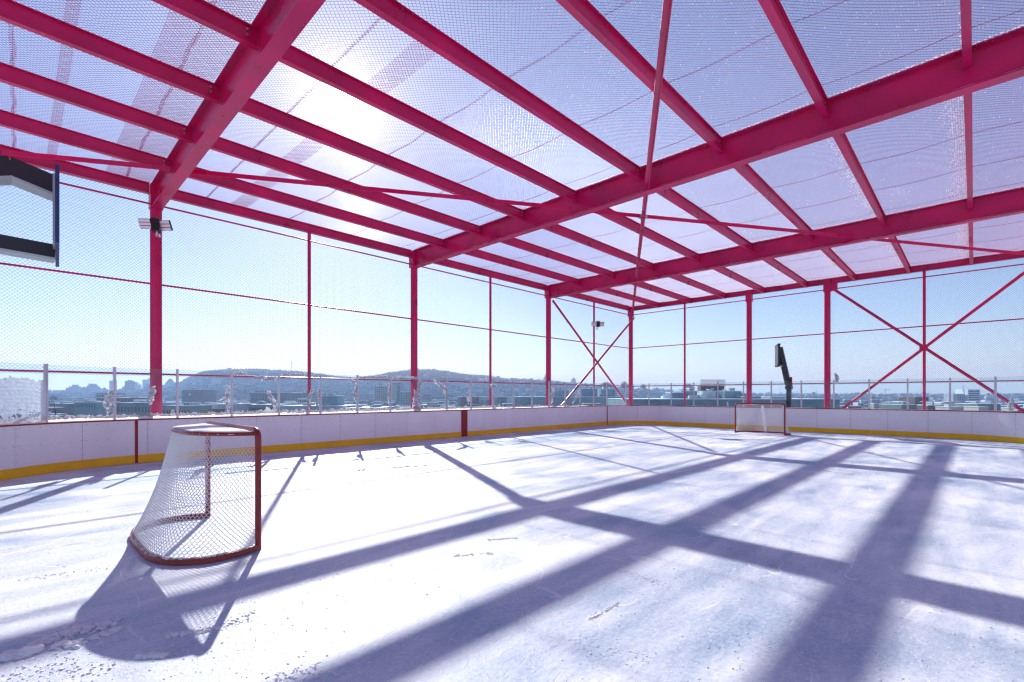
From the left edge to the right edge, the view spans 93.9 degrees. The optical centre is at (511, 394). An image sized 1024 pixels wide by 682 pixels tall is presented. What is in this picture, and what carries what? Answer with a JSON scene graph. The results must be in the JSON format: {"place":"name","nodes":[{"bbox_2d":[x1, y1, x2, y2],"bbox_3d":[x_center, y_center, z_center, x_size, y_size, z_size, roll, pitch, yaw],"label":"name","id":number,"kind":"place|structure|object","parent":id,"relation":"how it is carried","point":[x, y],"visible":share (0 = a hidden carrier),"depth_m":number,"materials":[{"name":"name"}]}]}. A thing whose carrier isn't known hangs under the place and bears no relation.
{"place":"outdoors","nodes":[
{"label":"outdoors","id":0,"kind":"place"},
{"bbox_2d":[0,424,1023,681],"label":"ice","id":1,"kind":"structure","parent":0,"point":[694,520],"depth_m":4.51,"materials":[{"name":"white ice"}]},
{"bbox_2d":[129,421,260,565],"bbox_3d":[-3.597,0.967,5.293,2.123,1.263,0.912,0,0,44],"label":"hockey goal","id":2,"kind":"object","parent":1,"relation":"on","point":[178,435],"visible":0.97,"depth_m":4.89,"materials":[{"name":"white fabric"}]},
{"bbox_2d":[134,539,227,559],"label":"snow","id":3,"kind":"structure","parent":2,"relation":"on","point":[165,558],"depth_m":4.56,"materials":[{"name":"white snow"}]},
{"bbox_2d":[175,423,249,431],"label":"snow","id":4,"kind":"structure","parent":2,"relation":"on","point":[203,427],"depth_m":5.20,"materials":[{"name":"white snow"}]},
{"bbox_2d":[0,451,1022,681],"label":"snow","id":5,"kind":"structure","parent":1,"relation":"on","point":[34,647],"depth_m":3.14,"materials":[{"name":"white snow"}]},
{"bbox_2d":[0,364,1023,480],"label":"rink boards","id":6,"kind":"object","parent":1,"relation":"on","point":[45,446],"visible":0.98,"depth_m":16.11,"materials":[{"name":"white plastic"}]},
{"bbox_2d":[0,375,42,424],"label":"frost sheet","id":7,"kind":"object","parent":6,"relation":"attached to","point":[25,395],"visible":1,"depth_m":9.33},
{"bbox_2d":[102,390,113,413],"bbox_3d":[-9.119,0.153,10.805,0.062,0.542,0.220,0,0,31],"label":"snow clump","id":8,"kind":"object","parent":6,"relation":"attached to","point":[107,404],"visible":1,"depth_m":10.80,"materials":[{"name":"white snow"}]},
{"bbox_2d":[147,386,155,404],"bbox_3d":[-8.622,0.005,11.438,0.052,0.466,0.186,0,0,44],"label":"snow clump","id":9,"kind":"object","parent":6,"relation":"attached to","point":[151,393],"visible":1,"depth_m":11.43,"materials":[{"name":"white snow"}]},
{"bbox_2d":[223,385,231,412],"bbox_3d":[-7.501,0.112,12.596,0.050,0.741,0.240,0,0,44],"label":"snow clump","id":10,"kind":"object","parent":6,"relation":"attached to","point":[226,401],"visible":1,"depth_m":12.60,"materials":[{"name":"white snow"}]},
{"bbox_2d":[233,372,246,374],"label":"snow clump","id":11,"kind":"object","parent":6,"relation":"attached to","point":[239,373],"visible":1,"depth_m":12.83,"materials":[{"name":"white snow"}]},
{"bbox_2d":[254,375,277,380],"bbox_3d":[-6.835,-0.465,13.324,0.054,0.169,0.673,0,0,44],"label":"snow clump","id":12,"kind":"object","parent":6,"relation":"attached to","point":[262,378],"visible":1,"depth_m":13.28,"materials":[{"name":"white snow"}]},
{"bbox_2d":[267,390,279,411],"bbox_3d":[-6.702,0.175,13.424,0.056,0.602,0.358,0,0,44],"label":"snow clump","id":13,"kind":"object","parent":6,"relation":"on","point":[273,401],"visible":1,"depth_m":13.41,"materials":[{"name":"white snow"}]},
{"bbox_2d":[281,373,305,376],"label":"snow clump","id":14,"kind":"object","parent":6,"relation":"attached to","point":[295,374],"visible":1,"depth_m":13.83,"materials":[{"name":"white snow"}]},
{"bbox_2d":[0,404,588,421],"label":"snow","id":15,"kind":"structure","parent":6,"relation":"on","point":[265,411],"depth_m":13.29,"materials":[{"name":"white snow"}]},
{"bbox_2d":[307,389,313,409],"bbox_3d":[-5.980,0.129,14.171,0.051,0.624,0.208,0,0,44],"label":"snow clump","id":16,"kind":"object","parent":6,"relation":"attached to","point":[309,398],"visible":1,"depth_m":14.14,"materials":[{"name":"white snow"}]},
{"bbox_2d":[317,387,320,405],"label":"snow clump","id":17,"kind":"object","parent":6,"relation":"attached to","point":[318,395],"visible":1,"depth_m":14.35,"materials":[{"name":"white snow"}]},
{"bbox_2d":[353,385,357,400],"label":"snow clump","id":18,"kind":"object","parent":6,"relation":"attached to","point":[355,392],"visible":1,"depth_m":15.20,"materials":[{"name":"white snow"}]},
{"bbox_2d":[359,375,387,378],"bbox_3d":[-4.559,-0.583,15.677,0.050,0.158,1.100,0,0,44],"label":"snow clump","id":19,"kind":"object","parent":6,"relation":"attached to","point":[372,376],"visible":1,"depth_m":15.67,"materials":[{"name":"white snow"}]},
{"bbox_2d":[387,384,390,405],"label":"snow clump","id":20,"kind":"object","parent":6,"relation":"attached to","point":[389,398],"visible":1,"depth_m":16.07,"materials":[{"name":"white snow"}]},
{"bbox_2d":[392,376,417,379],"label":"snow clump","id":21,"kind":"object","parent":6,"relation":"attached to","point":[401,378],"visible":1,"depth_m":16.51,"materials":[{"name":"white snow"}]},
{"bbox_2d":[412,390,417,406],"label":"snow clump","id":22,"kind":"object","parent":6,"relation":"attached to","point":[415,398],"visible":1,"depth_m":16.81,"materials":[{"name":"white snow"}]},
{"bbox_2d":[416,383,420,403],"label":"snow clump","id":23,"kind":"object","parent":6,"relation":"attached to","point":[418,392],"visible":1,"depth_m":16.92,"materials":[{"name":"white snow"}]},
{"bbox_2d":[434,380,448,407],"bbox_3d":[-2.619,-0.032,17.647,0.063,1.051,0.712,0,0,44],"label":"snow clump","id":24,"kind":"object","parent":6,"relation":"attached to","point":[442,386],"visible":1,"depth_m":17.76,"materials":[{"name":"white snow"}]},
{"bbox_2d":[467,390,469,403],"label":"snow clump","id":25,"kind":"object","parent":6,"relation":"attached to","point":[468,395],"visible":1,"depth_m":18.58,"materials":[{"name":"white snow"}]},
{"bbox_2d":[551,388,554,403],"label":"snow clump","id":26,"kind":"object","parent":6,"relation":"attached to","point":[552,393],"visible":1,"depth_m":22.29,"materials":[{"name":"white snow"}]},
{"bbox_2d":[595,405,1022,411],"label":"snow","id":27,"kind":"structure","parent":6,"relation":"on","point":[841,408],"depth_m":19.64,"materials":[{"name":"white snow"}]},
{"bbox_2d":[1007,398,1013,411],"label":"snow clump","id":28,"kind":"object","parent":6,"relation":"on","point":[1010,404],"visible":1,"depth_m":16.08,"materials":[{"name":"white snow"}]},
{"bbox_2d":[734,403,790,434],"bbox_3d":[10.461,0.967,19.967,2.123,1.263,0.912,0,0,44],"label":"hockey goal","id":29,"kind":"object","parent":1,"relation":"on","point":[783,417],"visible":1,"depth_m":20.08,"materials":[{"name":"white fabric"}]},
{"bbox_2d":[0,0,1023,394],"label":"sky","id":30,"kind":"structure","parent":0,"point":[56,381],"materials":[{"name":"blue"}]},
{"bbox_2d":[49,370,1019,403],"bbox_3d":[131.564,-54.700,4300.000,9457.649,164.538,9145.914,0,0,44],"label":"hills","id":31,"kind":"structure","parent":0,"point":[341,387],"depth_m":1747.63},
{"bbox_2d":[49,396,58,414],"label":"bare tree","id":32,"kind":"object","parent":31,"relation":"on","point":[51,399],"visible":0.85,"depth_m":95.06,"materials":[{"name":"grey plant"}]},
{"bbox_2d":[66,385,81,391],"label":"tower block","id":33,"kind":"structure","parent":31,"relation":"on","point":[77,388],"depth_m":2356.00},
{"bbox_2d":[82,384,99,390],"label":"tower block","id":34,"kind":"structure","parent":31,"relation":"on","point":[93,387],"depth_m":2356.00,"materials":[{"name":"concrete"}]},
{"bbox_2d":[74,399,112,416],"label":"building","id":35,"kind":"structure","parent":31,"relation":"on","point":[93,407],"depth_m":420.00,"materials":[{"name":"grey"}]},
{"bbox_2d":[95,390,125,397],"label":"building","id":36,"kind":"structure","parent":31,"relation":"on","point":[100,394],"depth_m":900.00,"materials":[{"name":"grey concrete"}]},
{"bbox_2d":[109,380,116,389],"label":"tower block","id":37,"kind":"structure","parent":31,"relation":"on","point":[110,384],"depth_m":2450.00,"materials":[{"name":"concrete"}]},
{"bbox_2d":[96,395,147,401],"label":"building","id":38,"kind":"structure","parent":31,"relation":"on","point":[126,399],"depth_m":520.00,"materials":[{"name":"concrete"}]},
{"bbox_2d":[125,380,134,391],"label":"tower block","id":39,"kind":"structure","parent":31,"relation":"on","point":[129,384],"depth_m":2100.00,"materials":[{"name":"concrete"}]},
{"bbox_2d":[135,382,141,388],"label":"tower block","id":40,"kind":"structure","parent":31,"relation":"on","point":[138,385],"depth_m":2554.81,"materials":[{"name":"concrete"}]},
{"bbox_2d":[142,378,149,386],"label":"tower block","id":41,"kind":"structure","parent":31,"relation":"on","point":[144,382],"depth_m":2500.00,"materials":[{"name":"concrete"}]},
{"bbox_2d":[116,399,180,414],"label":"building","id":42,"kind":"structure","parent":31,"relation":"on","point":[140,407],"depth_m":350.00,"materials":[{"name":"grey"}]},
{"bbox_2d":[165,379,174,384],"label":"tower block","id":43,"kind":"structure","parent":31,"relation":"on","point":[169,381],"depth_m":2504.80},
{"bbox_2d":[162,402,211,413],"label":"building","id":44,"kind":"structure","parent":31,"relation":"on","point":[188,407],"depth_m":360.00,"materials":[{"name":"grey"}]},
{"bbox_2d":[182,388,215,404],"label":"building","id":45,"kind":"structure","parent":31,"relation":"on","point":[199,396],"depth_m":880.00,"materials":[{"name":"concrete"}]},
{"bbox_2d":[208,402,251,412],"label":"building","id":46,"kind":"structure","parent":31,"relation":"on","point":[237,406],"depth_m":390.00,"materials":[{"name":"concrete"}]},
{"bbox_2d":[249,401,292,411],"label":"building","id":47,"kind":"structure","parent":31,"relation":"on","point":[260,405],"depth_m":410.00,"materials":[{"name":"grey concrete"}]},
{"bbox_2d":[250,391,301,403],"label":"building","id":48,"kind":"structure","parent":31,"relation":"on","point":[256,397],"depth_m":800.00,"materials":[{"name":"concrete"}]},
{"bbox_2d":[292,390,315,401],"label":"building","id":49,"kind":"structure","parent":31,"relation":"on","point":[303,394],"depth_m":800.00,"materials":[{"name":"concrete"}]},
{"bbox_2d":[297,396,315,404],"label":"building","id":50,"kind":"structure","parent":31,"relation":"on","point":[300,401],"depth_m":560.00,"materials":[{"name":"concrete"}]},
{"bbox_2d":[280,403,347,410],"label":"building","id":51,"kind":"structure","parent":31,"relation":"on","point":[304,406],"depth_m":300.00,"materials":[{"name":"concrete"}]},
{"bbox_2d":[316,393,343,404],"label":"plant room","id":52,"kind":"object","parent":51,"relation":"on","point":[331,399],"visible":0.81,"depth_m":312.00,"materials":[{"name":"grey"}]},
{"bbox_2d":[343,404,395,408],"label":"building","id":53,"kind":"structure","parent":31,"relation":"on","point":[377,406],"depth_m":311.26,"materials":[{"name":"concrete"}]},
{"bbox_2d":[374,383,396,403],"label":"apartment block","id":54,"kind":"structure","parent":31,"relation":"on","point":[380,392],"depth_m":900.00,"materials":[{"name":"grey concrete"}]},
{"bbox_2d":[392,382,403,404],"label":"apartment block","id":55,"kind":"structure","parent":31,"relation":"on","point":[400,386],"depth_m":940.00,"materials":[{"name":"grey concrete"}]},
{"bbox_2d":[400,391,404,405],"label":"building","id":56,"kind":"structure","parent":31,"relation":"on","point":[402,398],"depth_m":860.00,"materials":[{"name":"grey"}]},
{"bbox_2d":[405,391,410,405],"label":"building","id":57,"kind":"structure","parent":31,"relation":"on","point":[407,398],"depth_m":860.00,"materials":[{"name":"grey concrete"}]},
{"bbox_2d":[421,403,439,407],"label":"building","id":58,"kind":"structure","parent":31,"relation":"on","point":[431,405],"depth_m":343.28,"materials":[{"name":"grey concrete"}]},
{"bbox_2d":[457,397,460,406],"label":"building","id":59,"kind":"structure","parent":31,"relation":"on","point":[458,401],"depth_m":600.00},
{"bbox_2d":[460,394,478,406],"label":"building","id":60,"kind":"structure","parent":31,"relation":"on","point":[463,398],"depth_m":600.00,"materials":[{"name":"grey concrete"}]},
{"bbox_2d":[479,394,496,406],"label":"building","id":61,"kind":"structure","parent":31,"relation":"on","point":[484,401],"depth_m":605.00,"materials":[{"name":"concrete"}]},
{"bbox_2d":[497,397,505,405],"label":"building","id":62,"kind":"structure","parent":31,"relation":"on","point":[500,400],"depth_m":600.00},
{"bbox_2d":[506,397,512,402],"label":"building","id":63,"kind":"structure","parent":31,"relation":"on","point":[509,399],"depth_m":610.00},
{"bbox_2d":[0,368,1023,418],"bbox_3d":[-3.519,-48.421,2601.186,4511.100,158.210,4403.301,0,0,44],"label":"houses","id":64,"kind":"structure","parent":31,"relation":"on","point":[66,404],"depth_m":1552.31,"materials":[{"name":"brick"}]},
{"bbox_2d":[0,368,1023,418],"bbox_3d":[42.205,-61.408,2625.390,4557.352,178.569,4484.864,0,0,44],"label":"distant buildings","id":65,"kind":"structure","parent":31,"relation":"on","point":[841,395],"depth_m":2026.79,"materials":[{"name":"green"}]},
{"bbox_2d":[514,394,621,406],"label":"factory","id":66,"kind":"structure","parent":31,"relation":"on","point":[525,400],"depth_m":480.00,"materials":[{"name":"grey"}]},
{"bbox_2d":[551,387,568,396],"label":"plant room","id":67,"kind":"object","parent":66,"relation":"on","point":[558,393],"visible":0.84,"depth_m":500.00,"materials":[{"name":"grey concrete"}]},
{"bbox_2d":[581,386,597,396],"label":"plant room","id":68,"kind":"object","parent":66,"relation":"on","point":[586,392],"visible":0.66,"depth_m":500.00,"materials":[{"name":"grey concrete"}]},
{"bbox_2d":[598,386,614,396],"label":"plant room","id":69,"kind":"object","parent":66,"relation":"on","point":[603,391],"visible":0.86,"depth_m":500.00,"materials":[{"name":"concrete"}]},
{"bbox_2d":[608,396,839,407],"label":"factory","id":70,"kind":"structure","parent":31,"relation":"on","point":[811,403],"depth_m":255.00,"materials":[{"name":"grey concrete"}]},
{"bbox_2d":[661,393,670,398],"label":"snow covered duct","id":71,"kind":"object","parent":70,"relation":"on","point":[666,396],"visible":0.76,"depth_m":261.02,"materials":[{"name":"white snow"}]},
{"bbox_2d":[665,392,683,398],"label":"plant room","id":72,"kind":"object","parent":70,"relation":"on","point":[677,395],"visible":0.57,"depth_m":280.00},
{"bbox_2d":[688,395,699,398],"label":"duct pipe","id":73,"kind":"object","parent":70,"relation":"on","point":[695,396],"visible":0.81,"depth_m":261.29,"materials":[{"name":"metal"}]},
{"bbox_2d":[674,388,718,397],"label":"plant room","id":74,"kind":"object","parent":70,"relation":"on","point":[689,391],"visible":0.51,"depth_m":285.00,"materials":[{"name":"grey metal"}]},
{"bbox_2d":[697,379,724,390],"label":"cooling screen","id":75,"kind":"object","parent":74,"relation":"on","point":[704,388],"visible":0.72,"depth_m":289.90,"materials":[{"name":"grey metal"}]},
{"bbox_2d":[699,394,705,398],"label":"duct hood","id":76,"kind":"object","parent":70,"relation":"on","point":[702,396],"visible":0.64,"depth_m":259.50,"materials":[{"name":"metal"}]},
{"bbox_2d":[697,389,715,398],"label":"air handler","id":77,"kind":"object","parent":70,"relation":"on","point":[710,395],"visible":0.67,"depth_m":272.00,"materials":[{"name":"metal"}]},
{"bbox_2d":[719,388,741,398],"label":"air handler","id":78,"kind":"object","parent":70,"relation":"on","point":[731,393],"visible":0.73,"depth_m":275.00,"materials":[{"name":"grey metal"}]},
{"bbox_2d":[880,401,916,409],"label":"building","id":79,"kind":"structure","parent":31,"relation":"on","point":[897,405],"depth_m":304.78,"materials":[{"name":"white metal"}]},
{"bbox_2d":[898,397,927,403],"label":"building","id":80,"kind":"structure","parent":31,"relation":"on","point":[915,400],"depth_m":330.22,"materials":[{"name":"grey concrete"}]},
{"bbox_2d":[917,402,954,409],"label":"building","id":81,"kind":"structure","parent":31,"relation":"on","point":[930,405],"depth_m":315.00,"materials":[{"name":"grey concrete"}]},
{"bbox_2d":[935,404,963,409],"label":"shed","id":82,"kind":"structure","parent":31,"relation":"on","point":[945,407],"depth_m":252.49,"materials":[{"name":"grey"}]},
{"bbox_2d":[944,394,964,402],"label":"office tower","id":83,"kind":"structure","parent":31,"relation":"on","point":[957,397],"depth_m":905.00,"materials":[{"name":"concrete"}]},
{"bbox_2d":[955,390,963,393],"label":"office tower","id":84,"kind":"structure","parent":31,"relation":"on","point":[959,391],"depth_m":916.19,"materials":[{"name":"white"}]},
{"bbox_2d":[955,389,979,402],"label":"office tower","id":85,"kind":"structure","parent":31,"relation":"on","point":[972,394],"depth_m":900.00,"materials":[{"name":"grey concrete"}]},
{"bbox_2d":[963,406,987,410],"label":"shed","id":86,"kind":"structure","parent":31,"relation":"on","point":[978,408],"depth_m":247.20,"materials":[{"name":"grey"}]},
{"bbox_2d":[954,401,1000,410],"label":"building","id":87,"kind":"structure","parent":31,"relation":"on","point":[990,405],"depth_m":292.37,"materials":[{"name":"grey concrete"}]},
{"bbox_2d":[1001,404,1023,410],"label":"shed","id":88,"kind":"structure","parent":31,"relation":"on","point":[1005,409],"depth_m":244.70,"materials":[{"name":"grey concrete"}]},
{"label":"roof deck","id":89,"kind":"structure","parent":0,"visible":0},
{"bbox_2d":[0,155,59,266],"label":"basketball hoop","id":90,"kind":"object","parent":89,"relation":"on","point":[20,174],"visible":1,"depth_m":4.36,"materials":[{"name":"black"}]},
{"bbox_2d":[0,165,629,410],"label":"side fence","id":91,"kind":"object","parent":89,"relation":"on","point":[309,298],"visible":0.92,"depth_m":14.58,"materials":[{"name":"red metal"}]},
{"bbox_2d":[591,321,603,329],"bbox_3d":[4.681,-3.815,26.138,0.748,0.429,0.350,0,0,-11],"label":"floodlight","id":92,"kind":"object","parent":91,"relation":"attached to","point":[597,324],"visible":1,"depth_m":26.05,"materials":[{"name":"metal"}]},
{"bbox_2d":[0,0,1023,413],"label":"steel canopy","id":93,"kind":"object","parent":89,"relation":"on","point":[268,34],"visible":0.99,"depth_m":10.12,"materials":[{"name":"red metal"}]},
{"bbox_2d":[138,217,172,236],"bbox_3d":[-8.942,-4.215,12.025,0.740,0.429,0.337,0,0,-18],"label":"floodlight","id":94,"kind":"object","parent":93,"relation":"attached to","point":[156,225],"visible":1,"depth_m":11.94,"materials":[{"name":"metal"}]},
{"bbox_2d":[416,0,1023,296],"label":"snow","id":95,"kind":"structure","parent":93,"relation":"on","point":[913,65],"depth_m":10.75,"materials":[{"name":"white snow"}]},
{"bbox_2d":[775,343,792,406],"bbox_3d":[12.490,-0.339,21.884,0.713,3.938,1.220,0,0,23],"label":"basketball hoop","id":96,"kind":"object","parent":89,"relation":"on","point":[780,360],"visible":0.93,"depth_m":21.92,"materials":[{"name":"black paint"}]},
{"bbox_2d":[632,258,1023,409],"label":"back fence","id":97,"kind":"object","parent":89,"relation":"on","point":[924,330],"visible":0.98,"depth_m":21.35,"materials":[{"name":"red metal"}]},
{"bbox_2d":[834,373,839,383],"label":"snow clump","id":98,"kind":"object","parent":97,"relation":"attached to","point":[837,378],"visible":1,"depth_m":21.57,"materials":[{"name":"white snow"}]}
]}

